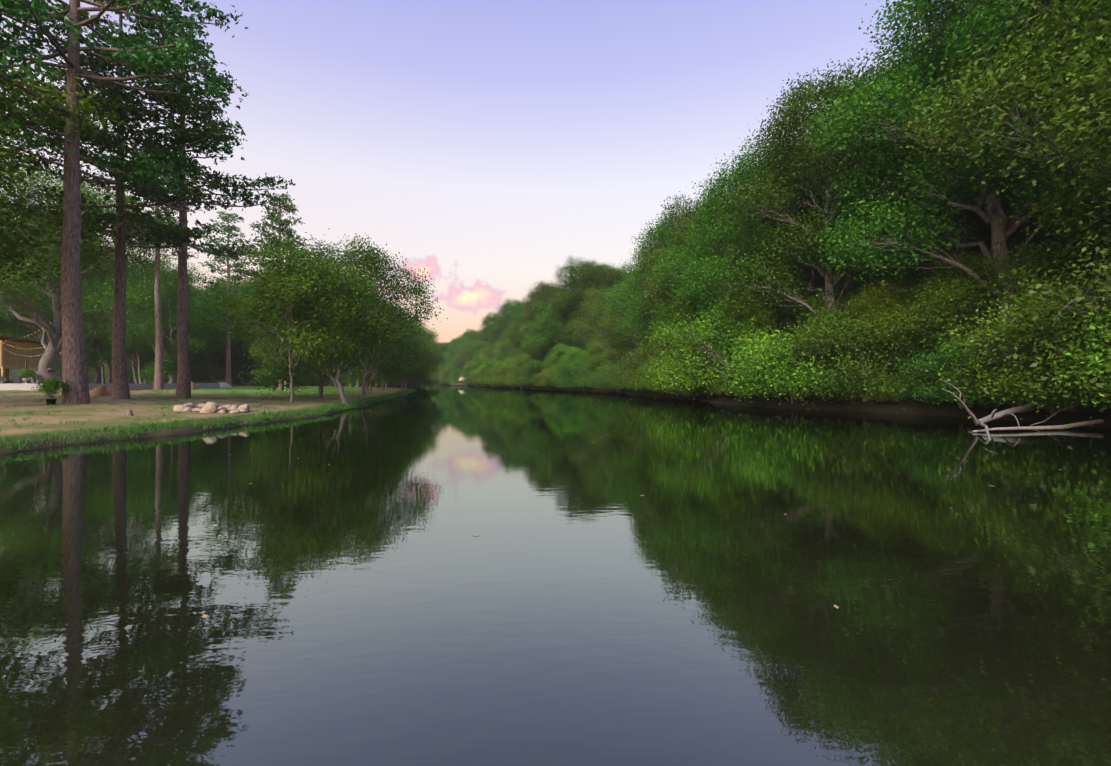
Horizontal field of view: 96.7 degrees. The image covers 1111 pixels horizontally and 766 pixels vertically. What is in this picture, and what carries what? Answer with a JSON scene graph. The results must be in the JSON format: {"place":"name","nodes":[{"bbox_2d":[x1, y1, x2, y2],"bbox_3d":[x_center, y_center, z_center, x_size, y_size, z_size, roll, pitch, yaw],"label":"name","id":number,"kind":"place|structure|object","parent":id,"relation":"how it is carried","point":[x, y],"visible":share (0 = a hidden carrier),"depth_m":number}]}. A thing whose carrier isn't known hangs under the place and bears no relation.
{"place":"outdoors","nodes":[
{"label":"outdoors","id":0,"kind":"place"},
{"bbox_2d":[0,0,1011,354],"label":"sky","id":1,"kind":"structure","parent":0,"point":[489,144]},
{"bbox_2d":[0,384,1110,765],"bbox_3d":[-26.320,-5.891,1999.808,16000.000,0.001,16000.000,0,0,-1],"label":"river water","id":2,"kind":"structure","parent":0,"point":[516,576],"depth_m":5.21},
{"bbox_2d":[941,379,1103,439],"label":"fallen dead tree","id":3,"kind":"object","parent":2,"relation":"in","point":[997,415],"visible":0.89,"depth_m":22.36},
{"bbox_2d":[0,257,1110,453],"bbox_3d":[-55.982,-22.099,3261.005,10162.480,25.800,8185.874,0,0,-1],"label":"ground","id":4,"kind":"structure","parent":0,"point":[140,409],"depth_m":29.96},
{"bbox_2d":[0,334,47,383],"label":"pavilion","id":5,"kind":"structure","parent":4,"relation":"on","point":[10,360],"depth_m":61.12},
{"bbox_2d":[0,270,51,374],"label":"tree","id":6,"kind":"object","parent":4,"relation":"on","point":[18,333],"visible":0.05,"depth_m":85.56},
{"bbox_2d":[45,399,56,404],"bbox_3d":[-28.067,1.040,27.474,0.470,0.330,0.458,0,0,-1],"label":"nursery pot","id":7,"kind":"object","parent":4,"relation":"on","point":[51,401],"visible":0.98,"depth_m":27.35},
{"bbox_2d":[31,376,71,398],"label":"potted shrub","id":8,"kind":"object","parent":7,"relation":"in","point":[50,386],"visible":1,"depth_m":27.23},
{"bbox_2d":[0,0,106,137],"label":"pine","id":9,"kind":"object","parent":4,"relation":"on","point":[17,33],"visible":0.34,"depth_m":29.40},
{"bbox_2d":[0,60,130,292],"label":"tree","id":10,"kind":"object","parent":4,"relation":"on","point":[8,253],"visible":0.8,"depth_m":28.20},
{"bbox_2d":[0,209,143,383],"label":"tree","id":11,"kind":"object","parent":4,"relation":"on","point":[24,324],"visible":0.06,"depth_m":76.89},
{"bbox_2d":[0,153,177,380],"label":"oak tree","id":12,"kind":"object","parent":4,"relation":"on","point":[53,333],"visible":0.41,"depth_m":56.11},
{"bbox_2d":[33,268,145,383],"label":"tree","id":13,"kind":"object","parent":4,"relation":"on","point":[99,342],"visible":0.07,"depth_m":93.26},
{"bbox_2d":[90,386,111,395],"bbox_3d":[-36.051,0.638,39.457,2.068,0.836,1.675,0,0,-1],"label":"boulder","id":14,"kind":"object","parent":4,"relation":"on","point":[102,391],"visible":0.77,"depth_m":39.02},
{"bbox_2d":[0,383,219,390],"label":"patio terrace","id":15,"kind":"structure","parent":4,"relation":"on","point":[26,387],"depth_m":57.71},
{"bbox_2d":[86,259,149,383],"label":"tree","id":16,"kind":"object","parent":4,"relation":"on","point":[109,369],"visible":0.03,"depth_m":106.17},
{"bbox_2d":[0,0,241,398],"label":"pine","id":17,"kind":"object","parent":4,"relation":"on","point":[120,387],"visible":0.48,"depth_m":34.10},
{"bbox_2d":[0,0,247,404],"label":"pine","id":18,"kind":"object","parent":4,"relation":"on","point":[74,369],"visible":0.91,"depth_m":28.17},
{"bbox_2d":[88,345,167,381],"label":"tree","id":19,"kind":"object","parent":4,"relation":"on","point":[128,364],"visible":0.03,"depth_m":135.50},
{"bbox_2d":[93,150,216,389],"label":"pine","id":20,"kind":"object","parent":4,"relation":"on","point":[158,379],"visible":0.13,"depth_m":59.07},
{"bbox_2d":[82,256,231,383],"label":"tree","id":21,"kind":"object","parent":4,"relation":"on","point":[170,283],"visible":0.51,"depth_m":82.25},
{"bbox_2d":[52,9,294,397],"bbox_3d":[-28.397,-13.168,38.175,15.727,29.314,13.796,0,0,-42],"label":"pine","id":22,"kind":"object","parent":4,"relation":"on","point":[183,387],"visible":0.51,"depth_m":37.89},
{"bbox_2d":[135,282,234,382],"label":"tree","id":23,"kind":"object","parent":4,"relation":"on","point":[204,373],"visible":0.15,"depth_m":94.29},
{"bbox_2d":[169,347,241,382],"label":"tree","id":24,"kind":"object","parent":4,"relation":"on","point":[209,359],"visible":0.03,"depth_m":118.27},
{"bbox_2d":[0,388,415,450],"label":"bank grass","id":25,"kind":"structure","parent":4,"relation":"on","point":[145,427],"depth_m":24.42},
{"bbox_2d":[163,285,252,382],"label":"tree","id":26,"kind":"object","parent":4,"relation":"on","point":[234,343],"visible":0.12,"depth_m":110.72},
{"bbox_2d":[173,402,249,412],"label":"rocks","id":27,"kind":"object","parent":4,"relation":"on","point":[210,407],"visible":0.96,"depth_m":26.03},
{"bbox_2d":[195,210,259,385],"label":"pine","id":28,"kind":"object","parent":4,"relation":"on","point":[238,275],"visible":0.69,"depth_m":88.88},
{"bbox_2d":[204,298,284,384],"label":"tree","id":29,"kind":"object","parent":4,"relation":"on","point":[251,363],"visible":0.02,"depth_m":114.56},
{"bbox_2d":[217,265,291,385],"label":"tree","id":30,"kind":"object","parent":4,"relation":"on","point":[247,338],"visible":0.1,"depth_m":102.61},
{"bbox_2d":[232,336,286,383],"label":"tree","id":31,"kind":"object","parent":4,"relation":"on","point":[244,376],"visible":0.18,"depth_m":109.76},
{"bbox_2d":[237,191,312,389],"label":"pine","id":32,"kind":"object","parent":4,"relation":"on","point":[277,220],"visible":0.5,"depth_m":66.67},
{"bbox_2d":[196,231,365,402],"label":"sapling tree","id":33,"kind":"object","parent":4,"relation":"on","point":[299,286],"visible":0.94,"depth_m":35.58},
{"bbox_2d":[235,278,349,391],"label":"park tree","id":34,"kind":"object","parent":4,"relation":"on","point":[261,349],"visible":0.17,"depth_m":59.28},
{"bbox_2d":[190,234,395,397],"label":"park tree","id":35,"kind":"object","parent":4,"relation":"on","point":[318,372],"visible":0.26,"depth_m":44.53},
{"bbox_2d":[234,254,407,404],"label":"leaning tree","id":36,"kind":"object","parent":4,"relation":"on","point":[331,355],"visible":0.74,"depth_m":39.57},
{"bbox_2d":[302,228,447,395],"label":"park tree","id":37,"kind":"object","parent":4,"relation":"on","point":[374,261],"visible":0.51,"depth_m":56.33},
{"bbox_2d":[332,303,417,391],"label":"park tree","id":38,"kind":"object","parent":4,"relation":"on","point":[370,386],"visible":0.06,"depth_m":74.73},
{"bbox_2d":[342,299,427,389],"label":"park tree","id":39,"kind":"object","parent":4,"relation":"on","point":[382,387],"visible":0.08,"depth_m":83.64},
{"bbox_2d":[340,299,432,392],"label":"park tree","id":40,"kind":"object","parent":4,"relation":"on","point":[394,369],"visible":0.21,"depth_m":66.23},
{"bbox_2d":[379,316,441,388],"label":"park tree","id":41,"kind":"object","parent":4,"relation":"on","point":[431,339],"visible":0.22,"depth_m":106.56},
{"bbox_2d":[384,320,445,390],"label":"park tree","id":42,"kind":"object","parent":4,"relation":"on","point":[420,371],"visible":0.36,"depth_m":88.97},
{"bbox_2d":[421,325,449,386],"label":"tree","id":43,"kind":"object","parent":4,"relation":"on","point":[441,347],"visible":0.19,"depth_m":170.04},
{"bbox_2d":[451,343,471,369],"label":"tree","id":44,"kind":"object","parent":4,"relation":"on","point":[456,363],"visible":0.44,"depth_m":279.60},
{"bbox_2d":[468,339,492,366],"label":"tree","id":45,"kind":"object","parent":4,"relation":"on","point":[475,358],"visible":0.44,"depth_m":236.82},
{"bbox_2d":[478,346,495,365],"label":"tree","id":46,"kind":"object","parent":4,"relation":"on","point":[483,355],"visible":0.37,"depth_m":217.62},
{"bbox_2d":[472,311,506,356],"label":"tree","id":47,"kind":"object","parent":4,"relation":"on","point":[487,321],"visible":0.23,"depth_m":247.68},
{"bbox_2d":[483,358,511,385],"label":"bank shrub","id":48,"kind":"object","parent":4,"relation":"on","point":[493,371],"visible":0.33,"depth_m":158.08},
{"bbox_2d":[490,339,511,362],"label":"tree","id":49,"kind":"object","parent":4,"relation":"on","point":[496,351],"visible":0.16,"depth_m":177.19},
{"bbox_2d":[485,298,525,354],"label":"tree","id":50,"kind":"object","parent":4,"relation":"on","point":[503,312],"visible":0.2,"depth_m":217.41},
{"bbox_2d":[494,303,524,343],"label":"tree","id":51,"kind":"object","parent":4,"relation":"on","point":[510,314],"visible":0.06,"depth_m":205.16},
{"bbox_2d":[498,357,520,385],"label":"small tree","id":52,"kind":"object","parent":4,"relation":"on","point":[506,361],"visible":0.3,"depth_m":153.65},
{"bbox_2d":[497,327,530,360],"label":"tree","id":53,"kind":"object","parent":4,"relation":"on","point":[507,347],"visible":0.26,"depth_m":167.09},
{"bbox_2d":[493,352,536,385],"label":"bank shrub","id":54,"kind":"object","parent":4,"relation":"on","point":[521,360],"visible":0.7,"depth_m":142.68},
{"bbox_2d":[507,359,549,386],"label":"bank shrub","id":55,"kind":"object","parent":4,"relation":"on","point":[540,367],"visible":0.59,"depth_m":133.32},
{"bbox_2d":[510,359,553,385],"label":"bank shrub","id":56,"kind":"object","parent":4,"relation":"on","point":[529,369],"visible":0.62,"depth_m":131.73},
{"bbox_2d":[507,280,563,350],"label":"tree","id":57,"kind":"object","parent":4,"relation":"on","point":[541,296],"visible":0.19,"depth_m":164.49},
{"bbox_2d":[525,335,571,368],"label":"tree","id":58,"kind":"object","parent":4,"relation":"on","point":[551,344],"visible":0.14,"depth_m":138.30},
{"bbox_2d":[514,297,586,368],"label":"tree","id":59,"kind":"object","parent":4,"relation":"on","point":[530,341],"visible":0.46,"depth_m":138.28},
{"bbox_2d":[539,364,577,386],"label":"bank shrub","id":60,"kind":"object","parent":4,"relation":"on","point":[555,374],"visible":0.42,"depth_m":117.26},
{"bbox_2d":[543,343,585,372],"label":"tree","id":61,"kind":"object","parent":4,"relation":"on","point":[560,353],"visible":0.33,"depth_m":124.95},
{"bbox_2d":[537,288,593,353],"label":"tree","id":62,"kind":"object","parent":4,"relation":"on","point":[550,327],"visible":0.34,"depth_m":134.99},
{"bbox_2d":[551,362,589,390],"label":"bank shrub","id":63,"kind":"object","parent":4,"relation":"on","point":[566,370],"visible":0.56,"depth_m":108.19},
{"bbox_2d":[559,346,594,377],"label":"tree","id":64,"kind":"object","parent":4,"relation":"on","point":[575,353],"visible":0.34,"depth_m":114.72},
{"bbox_2d":[541,255,614,351],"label":"tree","id":65,"kind":"object","parent":4,"relation":"on","point":[570,281],"visible":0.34,"depth_m":136.24},
{"bbox_2d":[563,351,611,390],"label":"bank shrub","id":66,"kind":"object","parent":4,"relation":"on","point":[586,366],"visible":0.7,"depth_m":100.01},
{"bbox_2d":[564,262,626,341],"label":"tree","id":67,"kind":"object","parent":4,"relation":"on","point":[616,276],"visible":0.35,"depth_m":130.96},
{"bbox_2d":[565,283,631,359],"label":"tree","id":68,"kind":"object","parent":4,"relation":"on","point":[593,306],"visible":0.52,"depth_m":112.94},
{"bbox_2d":[580,341,622,376],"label":"tree","id":69,"kind":"object","parent":4,"relation":"on","point":[597,349],"visible":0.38,"depth_m":102.33},
{"bbox_2d":[590,373,620,392],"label":"bank shrub","id":70,"kind":"object","parent":4,"relation":"on","point":[604,389],"visible":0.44,"depth_m":89.54},
{"bbox_2d":[578,261,638,345],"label":"tree","id":71,"kind":"object","parent":4,"relation":"on","point":[623,270],"visible":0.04,"depth_m":132.83},
{"bbox_2d":[596,360,624,389],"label":"bank shrub","id":72,"kind":"object","parent":4,"relation":"on","point":[606,376],"visible":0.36,"depth_m":83.96},
{"bbox_2d":[595,288,654,367],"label":"tree","id":73,"kind":"object","parent":4,"relation":"on","point":[609,325],"visible":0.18,"depth_m":100.38},
{"bbox_2d":[597,273,652,358],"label":"tree","id":74,"kind":"object","parent":4,"relation":"on","point":[623,326],"visible":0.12,"depth_m":97.43},
{"bbox_2d":[615,335,671,389],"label":"bank shrub","id":75,"kind":"object","parent":4,"relation":"on","point":[647,352],"visible":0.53,"depth_m":68.55},
{"bbox_2d":[624,352,666,391],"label":"bank shrub","id":76,"kind":"object","parent":4,"relation":"on","point":[646,372],"visible":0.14,"depth_m":66.74},
{"bbox_2d":[599,205,699,358],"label":"emergent tree","id":77,"kind":"object","parent":4,"relation":"on","point":[662,231],"visible":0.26,"depth_m":72.00},
{"bbox_2d":[636,256,691,352],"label":"tree","id":78,"kind":"object","parent":4,"relation":"on","point":[651,318],"visible":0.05,"depth_m":69.67},
{"bbox_2d":[630,351,705,394],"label":"bank shrub","id":79,"kind":"object","parent":4,"relation":"on","point":[646,369],"visible":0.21,"depth_m":59.70},
{"bbox_2d":[642,345,709,398],"bbox_3d":[15.008,-1.594,56.264,8.695,6.949,8.572,0,0,-25],"label":"bank shrub","id":80,"kind":"object","parent":4,"relation":"on","point":[652,364],"visible":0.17,"depth_m":56.09},
{"bbox_2d":[649,291,729,388],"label":"bank tree","id":81,"kind":"object","parent":4,"relation":"on","point":[658,346],"visible":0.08,"depth_m":56.41},
{"bbox_2d":[673,360,720,399],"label":"bank shrub","id":82,"kind":"object","parent":4,"relation":"on","point":[692,389],"visible":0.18,"depth_m":52.50},
{"bbox_2d":[625,172,794,372],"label":"emergent tree","id":83,"kind":"object","parent":4,"relation":"on","point":[688,219],"visible":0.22,"depth_m":59.76},
{"bbox_2d":[640,306,790,399],"bbox_3d":[14.746,-2.645,46.359,13.558,8.479,14.923,0,0,5],"label":"bank shrub","id":84,"kind":"object","parent":4,"relation":"on","point":[691,340],"visible":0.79,"depth_m":45.41},
{"bbox_2d":[647,257,800,386],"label":"tree","id":85,"kind":"object","parent":4,"relation":"on","point":[721,323],"visible":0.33,"depth_m":49.60},
{"bbox_2d":[713,366,771,395],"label":"bush","id":86,"kind":"object","parent":4,"relation":"on","point":[722,380],"visible":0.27,"depth_m":45.29},
{"bbox_2d":[644,132,860,361],"bbox_3d":[20.010,-11.523,50.526,22.827,25.486,20.294,0,0,-5],"label":"emergent tree","id":87,"kind":"object","parent":4,"relation":"on","point":[707,236],"visible":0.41,"depth_m":48.43},
{"bbox_2d":[724,356,792,398],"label":"bank shrub","id":88,"kind":"object","parent":4,"relation":"on","point":[757,391],"visible":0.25,"depth_m":40.73},
{"bbox_2d":[714,259,811,393],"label":"tree","id":89,"kind":"object","parent":4,"relation":"on","point":[755,314],"visible":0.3,"depth_m":45.95},
{"bbox_2d":[709,326,843,403],"bbox_3d":[18.035,-1.255,39.099,12.247,6.114,10.601,0,0,-39],"label":"bank shrub","id":90,"kind":"object","parent":4,"relation":"on","point":[751,370],"visible":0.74,"depth_m":37.16},
{"bbox_2d":[717,133,859,353],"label":"emergent tree","id":91,"kind":"object","parent":4,"relation":"on","point":[784,222],"visible":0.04,"depth_m":48.99},
{"bbox_2d":[794,359,859,402],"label":"bush","id":92,"kind":"object","parent":4,"relation":"on","point":[826,397],"visible":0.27,"depth_m":36.83},
{"bbox_2d":[747,294,914,407],"bbox_3d":[20.616,-2.471,36.299,10.437,8.271,10.289,0,0,-30],"label":"bank shrub","id":93,"kind":"object","parent":4,"relation":"on","point":[818,329],"visible":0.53,"depth_m":34.95},
{"bbox_2d":[813,360,867,399],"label":"bush","id":94,"kind":"object","parent":4,"relation":"on","point":[845,383],"visible":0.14,"depth_m":36.34},
{"bbox_2d":[772,299,935,405],"bbox_3d":[21.526,-2.165,34.899,9.689,7.623,9.552,0,0,-25],"label":"bank shrub","id":95,"kind":"object","parent":4,"relation":"on","point":[849,340],"visible":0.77,"depth_m":33.46},
{"bbox_2d":[706,50,1005,393],"bbox_3d":[23.031,-12.377,41.230,19.869,27.804,22.188,0,0,21],"label":"emergent tree","id":96,"kind":"object","parent":4,"relation":"on","point":[806,151],"visible":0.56,"depth_m":39.81},
{"bbox_2d":[855,370,902,401],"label":"bush","id":97,"kind":"object","parent":4,"relation":"on","point":[871,397],"visible":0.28,"depth_m":34.51},
{"bbox_2d":[796,275,979,400],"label":"bank tree","id":98,"kind":"object","parent":4,"relation":"on","point":[872,301],"visible":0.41,"depth_m":35.09},
{"bbox_2d":[782,199,996,381],"bbox_3d":[30.590,-9.926,45.978,18.426,20.524,19.236,0,0,33],"label":"tree","id":99,"kind":"object","parent":4,"relation":"on","point":[856,275],"visible":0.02,"depth_m":43.37},
{"bbox_2d":[869,382,910,401],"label":"bush","id":100,"kind":"object","parent":4,"relation":"on","point":[899,393],"visible":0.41,"depth_m":34.08},
{"bbox_2d":[806,150,979,379],"bbox_3d":[33.019,-12.056,45.563,19.531,24.173,17.908,0,0,-8],"label":"tree","id":101,"kind":"object","parent":4,"relation":"on","point":[885,279],"depth_m":42.96},
{"bbox_2d":[786,178,1047,383],"bbox_3d":[28.758,-8.575,41.277,17.527,18.576,18.298,0,0,24],"label":"tree","id":102,"kind":"object","parent":4,"relation":"on","point":[924,262],"visible":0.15,"depth_m":37.31},
{"bbox_2d":[815,57,1040,359],"bbox_3d":[33.335,-15.150,43.950,21.706,30.267,24.415,0,0,42],"label":"tree","id":103,"kind":"object","parent":4,"relation":"on","point":[919,218],"depth_m":39.64},
{"bbox_2d":[904,359,967,401],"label":"bush","id":104,"kind":"object","parent":4,"relation":"on","point":[922,378],"visible":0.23,"depth_m":32.43},
{"bbox_2d":[881,331,1006,409],"bbox_3d":[24.215,-0.770,30.015,6.186,4.961,6.099,0,0,-6],"label":"bank shrub","id":105,"kind":"object","parent":4,"relation":"on","point":[932,367],"visible":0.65,"depth_m":30.03},
{"bbox_2d":[926,378,981,405],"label":"bush","id":106,"kind":"object","parent":4,"relation":"on","point":[944,397],"visible":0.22,"depth_m":30.47},
{"bbox_2d":[799,0,1110,402],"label":"emergent tree","id":107,"kind":"object","parent":4,"relation":"on","point":[989,200],"visible":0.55,"depth_m":30.43},
{"bbox_2d":[818,1,1110,385],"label":"emergent tree","id":108,"kind":"object","parent":4,"relation":"on","point":[1004,205],"visible":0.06,"depth_m":36.41},
{"bbox_2d":[883,235,1107,396],"bbox_3d":[28.126,-3.721,31.534,12.154,10.122,13.590,0,0,-16],"label":"bank tree","id":109,"kind":"object","parent":4,"relation":"on","point":[963,292],"visible":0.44,"depth_m":30.85},
{"bbox_2d":[882,0,1110,283],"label":"emergent tree","id":110,"kind":"object","parent":4,"relation":"on","point":[1089,86],"visible":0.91,"depth_m":22.75},
{"bbox_2d":[972,374,1038,407],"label":"bush","id":111,"kind":"object","parent":4,"relation":"on","point":[1004,396],"visible":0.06,"depth_m":27.57},
{"bbox_2d":[919,260,1110,426],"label":"bank shrub","id":112,"kind":"object","parent":4,"relation":"on","point":[1019,331],"visible":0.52,"depth_m":25.06},
{"bbox_2d":[935,85,1110,358],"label":"tree","id":113,"kind":"object","parent":4,"relation":"on","point":[1004,199],"visible":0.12,"depth_m":32.59},
{"bbox_2d":[964,359,1084,411],"bbox_3d":[25.826,0.118,27.095,6.226,2.965,5.389,0,0,-26],"label":"bank shrub","id":114,"kind":"object","parent":4,"relation":"on","point":[986,395],"visible":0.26,"depth_m":26.67},
{"bbox_2d":[939,101,1110,292],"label":"tree","id":115,"kind":"object","parent":4,"relation":"on","point":[1103,232],"visible":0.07,"depth_m":32.42},
{"bbox_2d":[975,201,1110,427],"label":"bank shrub","id":116,"kind":"object","parent":4,"relation":"on","point":[1089,295],"visible":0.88,"depth_m":21.14},
{"bbox_2d":[983,344,1105,412],"bbox_3d":[25.832,-0.346,25.535,4.956,3.878,4.886,0,0,-16],"label":"bush","id":117,"kind":"object","parent":4,"relation":"on","point":[1046,366],"visible":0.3,"depth_m":25.11},
{"bbox_2d":[1036,288,1110,411],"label":"bank shrub","id":118,"kind":"object","parent":4,"relation":"on","point":[1098,355],"visible":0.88,"depth_m":20.16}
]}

